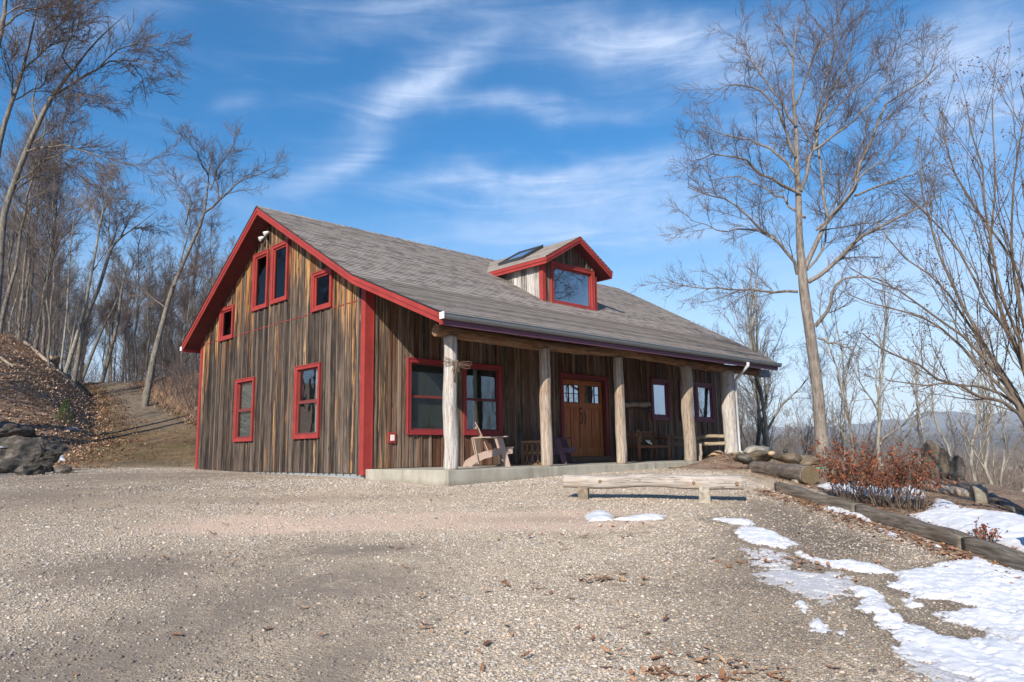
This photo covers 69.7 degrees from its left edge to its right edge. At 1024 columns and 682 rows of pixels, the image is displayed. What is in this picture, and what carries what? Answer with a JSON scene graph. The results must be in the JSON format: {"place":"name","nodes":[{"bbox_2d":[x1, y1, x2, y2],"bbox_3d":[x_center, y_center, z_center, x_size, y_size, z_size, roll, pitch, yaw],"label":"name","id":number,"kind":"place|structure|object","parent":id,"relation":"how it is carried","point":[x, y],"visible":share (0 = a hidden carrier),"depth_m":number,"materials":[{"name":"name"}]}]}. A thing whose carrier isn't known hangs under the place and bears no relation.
{"place":"outdoors","nodes":[
{"label":"outdoors","id":0,"kind":"place"},
{"bbox_2d":[0,331,1023,681],"bbox_3d":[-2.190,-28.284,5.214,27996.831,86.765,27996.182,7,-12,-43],"label":"ground","id":1,"kind":"structure","parent":0,"point":[350,645],"depth_m":6.84,"materials":[{"name":"gravel"}]},
{"bbox_2d":[0,421,35,437],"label":"rock","id":2,"kind":"object","parent":1,"relation":"on","point":[7,428],"visible":0.66,"depth_m":26.08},
{"bbox_2d":[8,198,47,337],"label":"bare tree","id":3,"kind":"object","parent":1,"relation":"on","point":[20,265],"visible":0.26,"depth_m":52.53,"materials":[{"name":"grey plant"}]},
{"bbox_2d":[0,140,59,330],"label":"bare tree","id":4,"kind":"object","parent":1,"relation":"on","point":[10,250],"visible":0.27,"depth_m":45.73,"materials":[{"name":"brown plant"}]},
{"bbox_2d":[14,464,47,475],"bbox_3d":[-12.702,3.508,19.384,0.552,0.523,0.689,-4,-9,18],"label":"rock","id":5,"kind":"object","parent":1,"relation":"on","point":[35,469],"visible":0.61,"depth_m":19.23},
{"bbox_2d":[0,435,63,473],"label":"rock outcrop","id":6,"kind":"object","parent":1,"relation":"on","point":[18,451],"visible":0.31,"depth_m":20.87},
{"bbox_2d":[6,109,65,341],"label":"bare tree","id":7,"kind":"object","parent":1,"relation":"on","point":[31,289],"visible":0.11,"depth_m":46.64,"materials":[{"name":"grey plant"}]},
{"bbox_2d":[0,95,73,334],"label":"bare tree","id":8,"kind":"object","parent":1,"relation":"on","point":[7,296],"visible":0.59,"depth_m":42.07,"materials":[{"name":"brown plant"}]},
{"bbox_2d":[0,119,74,340],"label":"bare tree","id":9,"kind":"object","parent":1,"relation":"on","point":[23,290],"visible":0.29,"depth_m":43.49,"materials":[{"name":"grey plant"}]},
{"bbox_2d":[0,0,83,46],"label":"bare tree","id":10,"kind":"object","parent":1,"relation":"on","point":[22,6],"visible":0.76,"depth_m":26.09,"materials":[{"name":"brown plant"}]},
{"bbox_2d":[4,177,81,367],"bbox_3d":[-24.800,-3.564,38.944,4.136,10.317,4.015,0,-9,-8],"label":"bare tree","id":11,"kind":"object","parent":1,"relation":"on","point":[40,285],"visible":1,"depth_m":38.89,"materials":[{"name":"brown plant"}]},
{"bbox_2d":[0,87,86,336],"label":"bare tree","id":12,"kind":"object","parent":1,"relation":"on","point":[64,214],"visible":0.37,"depth_m":46.30,"materials":[{"name":"brown plant"}]},
{"bbox_2d":[6,212,87,347],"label":"bare tree","id":13,"kind":"object","parent":1,"relation":"on","point":[60,276],"visible":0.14,"depth_m":69.29,"materials":[{"name":"brown plant"}]},
{"bbox_2d":[0,129,96,354],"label":"bare tree","id":14,"kind":"object","parent":1,"relation":"on","point":[47,193],"visible":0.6,"depth_m":43.09,"materials":[{"name":"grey plant"}]},
{"bbox_2d":[32,437,69,453],"bbox_3d":[-16.903,4.063,26.868,1.250,1.101,1.715,-5,-10,28],"label":"rock","id":15,"kind":"object","parent":1,"relation":"on","point":[45,443],"visible":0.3,"depth_m":26.69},
{"bbox_2d":[32,190,79,353],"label":"bare tree","id":16,"kind":"object","parent":1,"relation":"on","point":[57,253],"visible":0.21,"depth_m":50.79,"materials":[{"name":"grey plant"}]},
{"bbox_2d":[11,101,106,349],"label":"bare tree","id":17,"kind":"object","parent":1,"relation":"on","point":[36,342],"visible":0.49,"depth_m":43.39,"materials":[{"name":"brown plant"}]},
{"bbox_2d":[0,0,118,157],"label":"bare tree","id":18,"kind":"object","parent":1,"relation":"on","point":[62,16],"visible":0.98,"depth_m":26.70,"materials":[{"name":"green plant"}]},
{"bbox_2d":[33,243,94,348],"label":"bare tree","id":19,"kind":"object","parent":1,"relation":"on","point":[58,286],"visible":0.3,"depth_m":57.07,"materials":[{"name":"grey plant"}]},
{"bbox_2d":[34,232,95,354],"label":"bare tree","id":20,"kind":"object","parent":1,"relation":"on","point":[62,307],"visible":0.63,"depth_m":47.15,"materials":[{"name":"brown plant"}]},
{"bbox_2d":[46,267,84,350],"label":"bare tree","id":21,"kind":"object","parent":1,"relation":"on","point":[72,299],"visible":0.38,"depth_m":52.72,"materials":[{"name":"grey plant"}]},
{"bbox_2d":[0,333,138,467],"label":"slope leaves","id":22,"kind":"object","parent":1,"relation":"on","point":[9,340],"visible":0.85,"depth_m":32.69,"materials":[{"name":"plant"}]},
{"bbox_2d":[55,212,88,370],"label":"bare tree","id":23,"kind":"object","parent":1,"relation":"on","point":[63,346],"visible":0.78,"depth_m":40.72,"materials":[{"name":"brown plant"}]},
{"bbox_2d":[0,279,165,394],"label":"undergrowth","id":24,"kind":"object","parent":1,"relation":"on","point":[119,376],"visible":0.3,"depth_m":47.98,"materials":[{"name":"plant"}]},
{"bbox_2d":[71,259,97,381],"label":"bare tree","id":25,"kind":"object","parent":1,"relation":"on","point":[90,262],"visible":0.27,"depth_m":71.01,"materials":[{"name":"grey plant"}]},
{"bbox_2d":[0,0,195,312],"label":"bare tree","id":26,"kind":"object","parent":1,"relation":"on","point":[16,178],"visible":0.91,"depth_m":27.85,"materials":[{"name":"brown plant"}]},
{"bbox_2d":[62,156,142,376],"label":"bare tree","id":27,"kind":"object","parent":1,"relation":"on","point":[70,357],"visible":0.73,"depth_m":41.11,"materials":[{"name":"brown plant"}]},
{"bbox_2d":[80,291,136,382],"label":"bare tree","id":28,"kind":"object","parent":1,"relation":"on","point":[103,308],"visible":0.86,"depth_m":56.38,"materials":[{"name":"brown plant"}]},
{"bbox_2d":[89,270,128,368],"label":"bare tree","id":29,"kind":"object","parent":1,"relation":"on","point":[109,319],"visible":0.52,"depth_m":64.10,"materials":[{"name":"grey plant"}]},
{"bbox_2d":[86,282,131,380],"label":"bare tree","id":30,"kind":"object","parent":1,"relation":"on","point":[105,333],"visible":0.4,"depth_m":65.36,"materials":[{"name":"brown plant"}]},
{"bbox_2d":[97,244,140,380],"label":"bare tree","id":31,"kind":"object","parent":1,"relation":"on","point":[117,294],"visible":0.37,"depth_m":66.00,"materials":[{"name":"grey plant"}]},
{"bbox_2d":[101,252,141,381],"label":"bare tree","id":32,"kind":"object","parent":1,"relation":"on","point":[113,325],"visible":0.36,"depth_m":66.34,"materials":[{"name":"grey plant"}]},
{"bbox_2d":[98,245,151,381],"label":"bare tree","id":33,"kind":"object","parent":1,"relation":"on","point":[106,365],"visible":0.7,"depth_m":57.07,"materials":[{"name":"brown plant"}]},
{"bbox_2d":[54,387,195,468],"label":"track grass","id":34,"kind":"structure","parent":1,"relation":"on","point":[130,433],"depth_m":27.70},
{"bbox_2d":[71,182,179,383],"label":"bare tree","id":35,"kind":"object","parent":1,"relation":"on","point":[83,327],"visible":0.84,"depth_m":40.81,"materials":[{"name":"brown plant"}]},
{"bbox_2d":[54,379,196,468],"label":"track leaves","id":36,"kind":"object","parent":1,"relation":"on","point":[107,433],"visible":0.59,"depth_m":32.55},
{"bbox_2d":[118,289,147,381],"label":"bare tree","id":37,"kind":"object","parent":1,"relation":"on","point":[125,332],"visible":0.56,"depth_m":62.94,"materials":[{"name":"brown plant"}]},
{"bbox_2d":[110,221,174,381],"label":"bare tree","id":38,"kind":"object","parent":1,"relation":"on","point":[138,306],"visible":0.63,"depth_m":53.11,"materials":[{"name":"brown plant"}]},
{"bbox_2d":[132,278,171,375],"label":"bare tree","id":39,"kind":"object","parent":1,"relation":"on","point":[146,323],"visible":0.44,"depth_m":56.27,"materials":[{"name":"brown plant"}]},
{"bbox_2d":[129,226,175,374],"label":"bare tree","id":40,"kind":"object","parent":1,"relation":"on","point":[151,270],"visible":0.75,"depth_m":49.26,"materials":[{"name":"brown plant"}]},
{"bbox_2d":[124,324,199,419],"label":"thicket","id":41,"kind":"object","parent":1,"relation":"on","point":[171,362],"visible":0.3,"depth_m":41.45,"materials":[{"name":"plant"}]},
{"bbox_2d":[139,370,198,423],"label":"dry bank grass","id":42,"kind":"structure","parent":1,"relation":"on","point":[168,401],"depth_m":38.70,"materials":[{"name":"plant"}]},
{"bbox_2d":[146,243,193,374],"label":"bare tree","id":43,"kind":"object","parent":1,"relation":"on","point":[170,280],"visible":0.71,"depth_m":45.65,"materials":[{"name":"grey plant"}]},
{"bbox_2d":[164,258,211,376],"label":"bare tree","id":44,"kind":"object","parent":1,"relation":"on","point":[188,295],"visible":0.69,"depth_m":43.93,"materials":[{"name":"brown plant"}]},
{"bbox_2d":[176,203,223,305],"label":"bare tree","id":45,"kind":"object","parent":1,"relation":"on","point":[207,278],"visible":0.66,"depth_m":40.89,"materials":[{"name":"brown plant"}]},
{"bbox_2d":[112,115,289,406],"bbox_3d":[-17.208,-4.499,39.193,9.223,16.886,6.619,-1,-9,1],"label":"bare tree","id":46,"kind":"object","parent":1,"relation":"on","point":[145,400],"visible":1,"depth_m":39.52,"materials":[{"name":"brown plant"}]},
{"bbox_2d":[173,177,233,372],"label":"bare tree","id":47,"kind":"object","parent":1,"relation":"on","point":[199,235],"visible":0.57,"depth_m":47.07,"materials":[{"name":"brown plant"}]},
{"bbox_2d":[180,205,781,485],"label":"wooden house","id":48,"kind":"structure","parent":1,"relation":"on","point":[322,348],"depth_m":18.40,"materials":[{"name":"wood"}]},
{"bbox_2d":[218,304,234,341],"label":"window","id":49,"kind":"structure","parent":48,"relation":"in","point":[222,311],"depth_m":20.96,"materials":[{"name":"red paint"}]},
{"bbox_2d":[232,376,255,441],"bbox_3d":[-7.075,1.826,19.547,0.159,1.677,1.140,7,-12,-43],"label":"window","id":50,"kind":"structure","parent":48,"relation":"in","point":[247,409],"depth_m":19.71,"materials":[{"name":"red paint"}]},
{"bbox_2d":[251,249,269,311],"bbox_3d":[-6.661,-1.597,19.538,0.109,1.561,0.887,7,-12,-43],"label":"window","id":51,"kind":"structure","parent":48,"relation":"in","point":[254,307],"depth_m":19.68,"materials":[{"name":"red paint"}]},
{"bbox_2d":[269,239,289,304],"bbox_3d":[-5.916,-1.743,18.776,0.109,1.558,0.905,7,-12,-43],"label":"window","id":52,"kind":"structure","parent":48,"relation":"in","point":[286,243],"depth_m":18.92,"materials":[{"name":"red paint"}]},
{"bbox_2d":[292,362,321,438],"bbox_3d":[-4.736,1.408,17.161,0.177,1.728,1.178,7,-12,-43],"label":"window","id":53,"kind":"structure","parent":48,"relation":"in","point":[318,365],"depth_m":17.20,"materials":[{"name":"red paint"}]},
{"bbox_2d":[310,267,332,312],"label":"window","id":54,"kind":"structure","parent":48,"relation":"in","point":[327,271],"depth_m":17.18,"materials":[{"name":"red paint"}]},
{"bbox_2d":[406,357,443,434],"bbox_3d":[-1.875,1.265,16.631,1.286,1.706,0.159,7,-12,-43],"label":"window","id":55,"kind":"structure","parent":48,"relation":"in","point":[424,377],"depth_m":16.61,"materials":[{"name":"glass"}]},
{"bbox_2d":[463,362,502,434],"bbox_3d":[-0.736,1.413,17.727,1.251,1.706,0.176,7,-12,-43],"label":"window","id":56,"kind":"structure","parent":48,"relation":"in","point":[498,369],"depth_m":17.75,"materials":[{"name":"red paint"}]},
{"bbox_2d":[462,422,513,466],"bbox_3d":[-0.540,2.283,16.297,1.100,0.979,0.860,0,-9,-6],"label":"adirondack chair","id":57,"kind":"object","parent":48,"relation":"on","point":[501,450],"visible":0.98,"depth_m":15.97,"materials":[{"name":"beige paint"}]},
{"bbox_2d":[520,441,540,464],"bbox_3d":[0.475,2.611,17.206,0.562,0.550,0.560,7,-12,-43],"label":"rattan table","id":58,"kind":"object","parent":48,"relation":"on","point":[530,442],"visible":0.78,"depth_m":17.01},
{"bbox_2d":[527,425,575,463],"bbox_3d":[0.974,2.555,18.189,1.100,0.960,0.860,-4,-9,18],"label":"adirondack chair","id":59,"kind":"object","parent":48,"relation":"on","point":[566,449],"visible":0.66,"depth_m":17.90,"materials":[{"name":"purple paint"}]},
{"bbox_2d":[550,261,595,310],"bbox_3d":[1.727,-1.547,21.333,1.896,1.261,0.191,7,-12,-43],"label":"window","id":60,"kind":"structure","parent":48,"relation":"in","point":[590,284],"depth_m":21.50,"materials":[{"name":"red paint"}]},
{"bbox_2d":[559,372,614,462],"bbox_3d":[2.006,2.126,20.267,2.100,2.397,0.380,7,-12,-43],"label":"double door","id":61,"kind":"structure","parent":48,"relation":"in","point":[584,415],"depth_m":20.35,"materials":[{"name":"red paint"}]},
{"bbox_2d":[626,431,670,460],"bbox_3d":[3.866,3.000,21.069,1.554,0.857,0.578,7,-12,-43],"label":"rustic bench","id":62,"kind":"object","parent":48,"relation":"on","point":[633,439],"visible":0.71,"depth_m":21.17,"materials":[{"name":"brown wood"}]},
{"bbox_2d":[649,378,671,420],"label":"window","id":63,"kind":"structure","parent":48,"relation":"in","point":[660,397],"depth_m":22.83,"materials":[{"name":"paint"}]},
{"bbox_2d":[678,380,715,421],"bbox_3d":[6.080,2.002,24.219,2.056,1.296,0.109,7,-12,-43],"label":"window","id":64,"kind":"structure","parent":48,"relation":"in","point":[703,393],"depth_m":24.48,"materials":[{"name":"paint"}]},
{"bbox_2d":[73,451,892,681],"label":"fallen leaves","id":65,"kind":"object","parent":1,"relation":"on","point":[722,671],"visible":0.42,"depth_m":4.87,"materials":[{"name":"plant"}]},
{"bbox_2d":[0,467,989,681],"bbox_3d":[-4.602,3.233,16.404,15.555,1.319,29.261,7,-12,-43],"label":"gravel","id":66,"kind":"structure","parent":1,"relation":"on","point":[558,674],"depth_m":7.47,"materials":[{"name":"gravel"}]},
{"bbox_2d":[585,510,664,521],"bbox_3d":[1.503,2.335,9.829,1.120,0.114,0.846,-1,-9,2],"label":"snow streak","id":67,"kind":"object","parent":1,"relation":"on","point":[599,515],"visible":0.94,"depth_m":9.55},
{"bbox_2d":[563,473,743,502],"bbox_3d":[2.120,2.253,11.207,2.693,0.477,0.246,-3,-9,14],"label":"log bench","id":68,"kind":"object","parent":1,"relation":"on","point":[703,485],"visible":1,"depth_m":11.12,"materials":[{"name":"brown wood"}]},
{"bbox_2d":[728,311,777,441],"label":"bare tree","id":69,"kind":"object","parent":1,"relation":"on","point":[750,409],"visible":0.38,"depth_m":32.02,"materials":[{"name":"brown plant"}]},
{"bbox_2d":[735,374,771,449],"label":"bare tree","id":70,"kind":"object","parent":1,"relation":"on","point":[748,438],"visible":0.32,"depth_m":38.30,"materials":[{"name":"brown plant"}]},
{"bbox_2d":[721,245,790,445],"bbox_3d":[9.354,0.417,27.277,2.443,8.853,3.258,1,-9,-9],"label":"sapling","id":71,"kind":"object","parent":1,"relation":"on","point":[759,409],"visible":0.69,"depth_m":27.80,"materials":[{"name":"brown plant"}]},
{"bbox_2d":[713,253,803,446],"bbox_3d":[9.830,1.099,30.383,2.859,9.897,4.625,2,-9,-18],"label":"bare tree","id":72,"kind":"object","parent":1,"relation":"on","point":[743,327],"visible":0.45,"depth_m":30.52,"materials":[{"name":"brown plant"}]},
{"bbox_2d":[708,239,809,450],"bbox_3d":[8.744,0.195,25.701,2.529,8.153,3.010,3,-9,-22],"label":"sapling","id":73,"kind":"object","parent":1,"relation":"on","point":[758,385],"visible":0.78,"depth_m":25.14,"materials":[{"name":"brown plant"}]},
{"bbox_2d":[746,450,771,461],"bbox_3d":[5.735,2.690,17.087,0.571,0.322,1.086,-7,-11,37],"label":"rock","id":74,"kind":"object","parent":1,"relation":"on","point":[760,455],"visible":0.61,"depth_m":16.77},
{"bbox_2d":[746,461,819,483],"bbox_3d":[5.193,2.557,14.266,0.400,0.420,3.006,-1,-9,0],"label":"fallen log","id":75,"kind":"object","parent":1,"relation":"on","point":[799,473],"visible":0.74,"depth_m":13.36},
{"bbox_2d":[770,407,801,453],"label":"bare tree","id":76,"kind":"object","parent":1,"relation":"on","point":[780,440],"visible":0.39,"depth_m":43.45,"materials":[{"name":"grey plant"}]},
{"bbox_2d":[772,451,801,463],"bbox_3d":[6.279,2.655,16.768,0.506,0.293,1.003,-1,-9,3],"label":"rock","id":77,"kind":"object","parent":1,"relation":"on","point":[789,457],"visible":0.96,"depth_m":16.41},
{"bbox_2d":[624,0,973,461],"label":"bare tree","id":78,"kind":"object","parent":1,"relation":"on","point":[802,266],"visible":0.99,"depth_m":20.68,"materials":[{"name":"grey plant"}]},
{"bbox_2d":[784,394,813,454],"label":"bare tree","id":79,"kind":"object","parent":1,"relation":"on","point":[800,426],"visible":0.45,"depth_m":35.76,"materials":[{"name":"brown plant"}]},
{"bbox_2d":[786,328,835,410],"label":"bare tree","id":80,"kind":"object","parent":1,"relation":"on","point":[810,392],"visible":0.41,"depth_m":31.21,"materials":[{"name":"grey plant"}]},
{"bbox_2d":[774,482,861,511],"bbox_3d":[4.485,2.317,10.915,0.182,0.350,2.402,0,-9,-5],"label":"border timber","id":81,"kind":"object","parent":1,"relation":"on","point":[812,496],"visible":0.8,"depth_m":10.77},
{"bbox_2d":[805,268,870,459],"bbox_3d":[9.162,0.696,20.335,1.639,5.864,1.824,7,-12,-43],"label":"sapling","id":82,"kind":"object","parent":1,"relation":"on","point":[845,404],"visible":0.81,"depth_m":20.25,"materials":[{"name":"grey plant"}]},
{"bbox_2d":[817,282,872,460],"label":"sapling","id":83,"kind":"object","parent":1,"relation":"on","point":[844,417],"visible":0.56,"depth_m":22.97,"materials":[{"name":"grey plant"}]},
{"bbox_2d":[739,547,975,681],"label":"dirty snow","id":84,"kind":"structure","parent":1,"relation":"on","point":[819,584],"depth_m":6.20,"materials":[{"name":"snow"}]},
{"bbox_2d":[711,518,1023,681],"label":"melting snow","id":85,"kind":"structure","parent":1,"relation":"on","point":[996,654],"depth_m":5.37,"materials":[{"name":"snow"}]},
{"bbox_2d":[736,367,1023,490],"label":"slope brush","id":86,"kind":"object","parent":1,"relation":"on","point":[874,454],"visible":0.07,"depth_m":25.77,"materials":[{"name":"plant"}]},
{"bbox_2d":[801,434,959,511],"bbox_3d":[5.107,1.877,10.598,1.724,1.112,2.031,-2,-9,11],"label":"rusty shrub","id":87,"kind":"object","parent":1,"relation":"on","point":[883,480],"visible":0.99,"depth_m":10.33,"materials":[{"name":"red plant"}]},
{"bbox_2d":[820,505,940,546],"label":"edge snow","id":88,"kind":"structure","parent":1,"relation":"on","point":[857,515],"depth_m":9.53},
{"bbox_2d":[746,478,1023,583],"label":"leaf litter","id":89,"kind":"object","parent":1,"relation":"on","point":[806,503],"visible":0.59,"depth_m":9.21,"materials":[{"name":"brown plant"}]},
{"bbox_2d":[818,228,954,465],"bbox_3d":[9.105,0.448,17.806,3.161,6.559,2.195,7,-12,-43],"label":"sapling","id":90,"kind":"object","parent":1,"relation":"on","point":[878,410],"visible":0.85,"depth_m":17.85,"materials":[{"name":"brown plant"}]},
{"bbox_2d":[775,445,1023,490],"bbox_3d":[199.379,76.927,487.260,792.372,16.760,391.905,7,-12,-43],"label":"valley woods","id":91,"kind":"object","parent":1,"relation":"on","point":[1013,473],"visible":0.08,"depth_m":153.12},
{"bbox_2d":[854,504,973,549],"bbox_3d":[4.615,2.148,8.590,0.185,0.329,2.242,-1,-9,-1],"label":"border timber","id":92,"kind":"object","parent":1,"relation":"on","point":[945,535],"visible":0.86,"depth_m":8.35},
{"bbox_2d":[878,304,949,464],"bbox_3d":[8.118,1.215,15.080,1.737,4.000,1.351,7,-12,-43],"label":"sapling","id":93,"kind":"object","parent":1,"relation":"on","point":[918,421],"visible":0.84,"depth_m":15.07,"materials":[{"name":"grey plant"}]},
{"bbox_2d":[817,481,1023,551],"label":"garden snow","id":94,"kind":"structure","parent":1,"relation":"on","point":[952,515],"depth_m":8.99,"materials":[{"name":"snow"}]},
{"bbox_2d":[822,20,1023,426],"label":"multi stem tree","id":95,"kind":"object","parent":1,"relation":"on","point":[1011,395],"visible":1,"depth_m":8.84,"materials":[{"name":"brown plant"}]},
{"bbox_2d":[905,325,961,460],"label":"sapling","id":96,"kind":"object","parent":1,"relation":"on","point":[950,426],"visible":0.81,"depth_m":16.98,"materials":[{"name":"grey plant"}]},
{"bbox_2d":[921,440,950,478],"bbox_3d":[7.743,2.327,13.377,0.624,1.070,0.352,-1,-9,0],"label":"standing stone","id":97,"kind":"object","parent":1,"relation":"on","point":[940,458],"visible":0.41,"depth_m":13.30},
{"bbox_2d":[919,480,968,495],"bbox_3d":[6.769,2.305,11.470,0.186,0.305,0.835,7,-12,-43],"label":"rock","id":98,"kind":"object","parent":1,"relation":"on","point":[953,490],"visible":0.47,"depth_m":11.36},
{"bbox_2d":[948,455,965,480],"bbox_3d":[7.889,2.415,13.056,0.251,0.772,0.220,11,-9,-2],"label":"standing stone","id":99,"kind":"object","parent":1,"relation":"on","point":[956,471],"visible":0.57,"depth_m":13.01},
{"bbox_2d":[969,484,988,503],"bbox_3d":[6.706,2.238,10.568,0.170,0.357,0.357,-4,-21,18],"label":"rock","id":100,"kind":"object","parent":1,"relation":"on","point":[978,493],"visible":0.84,"depth_m":10.45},
{"bbox_2d":[955,318,1004,484],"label":"sapling","id":101,"kind":"object","parent":1,"relation":"on","point":[984,461],"visible":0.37,"depth_m":16.01,"materials":[{"name":"grey plant"}]},
{"bbox_2d":[966,517,1007,542],"bbox_3d":[5.000,2.031,7.825,0.358,0.300,0.362,1,-9,-10],"label":"dried perennial","id":102,"kind":"object","parent":1,"relation":"on","point":[983,530],"visible":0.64,"depth_m":7.80,"materials":[{"name":"brown plant"}]},
{"bbox_2d":[955,320,1020,480],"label":"sapling","id":103,"kind":"object","parent":1,"relation":"on","point":[972,445],"visible":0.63,"depth_m":13.98,"materials":[{"name":"brown plant"}]},
{"bbox_2d":[953,332,1023,486],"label":"sapling","id":104,"kind":"object","parent":1,"relation":"on","point":[1004,462],"visible":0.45,"depth_m":18.72,"materials":[{"name":"grey plant"}]},
{"bbox_2d":[961,537,1023,570],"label":"border timber","id":105,"kind":"object","parent":1,"relation":"on","point":[1006,556],"visible":0.87,"depth_m":6.93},
{"bbox_2d":[988,493,1023,511],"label":"fallen log","id":106,"kind":"object","parent":1,"relation":"on","point":[1008,504],"visible":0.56,"depth_m":10.07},
{"bbox_2d":[0,0,1023,427],"label":"sky","id":107,"kind":"structure","parent":0,"point":[490,129],"materials":[{"name":"blue"}]},
{"bbox_2d":[742,411,1021,435],"bbox_3d":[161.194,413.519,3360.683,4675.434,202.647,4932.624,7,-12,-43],"label":"hills","id":108,"kind":"structure","parent":0,"point":[940,417],"depth_m":3249.80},
{"bbox_2d":[745,425,1023,437],"bbox_3d":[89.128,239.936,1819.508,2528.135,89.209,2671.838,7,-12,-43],"label":"hills","id":109,"kind":"structure","parent":0,"point":[932,431],"depth_m":1887.79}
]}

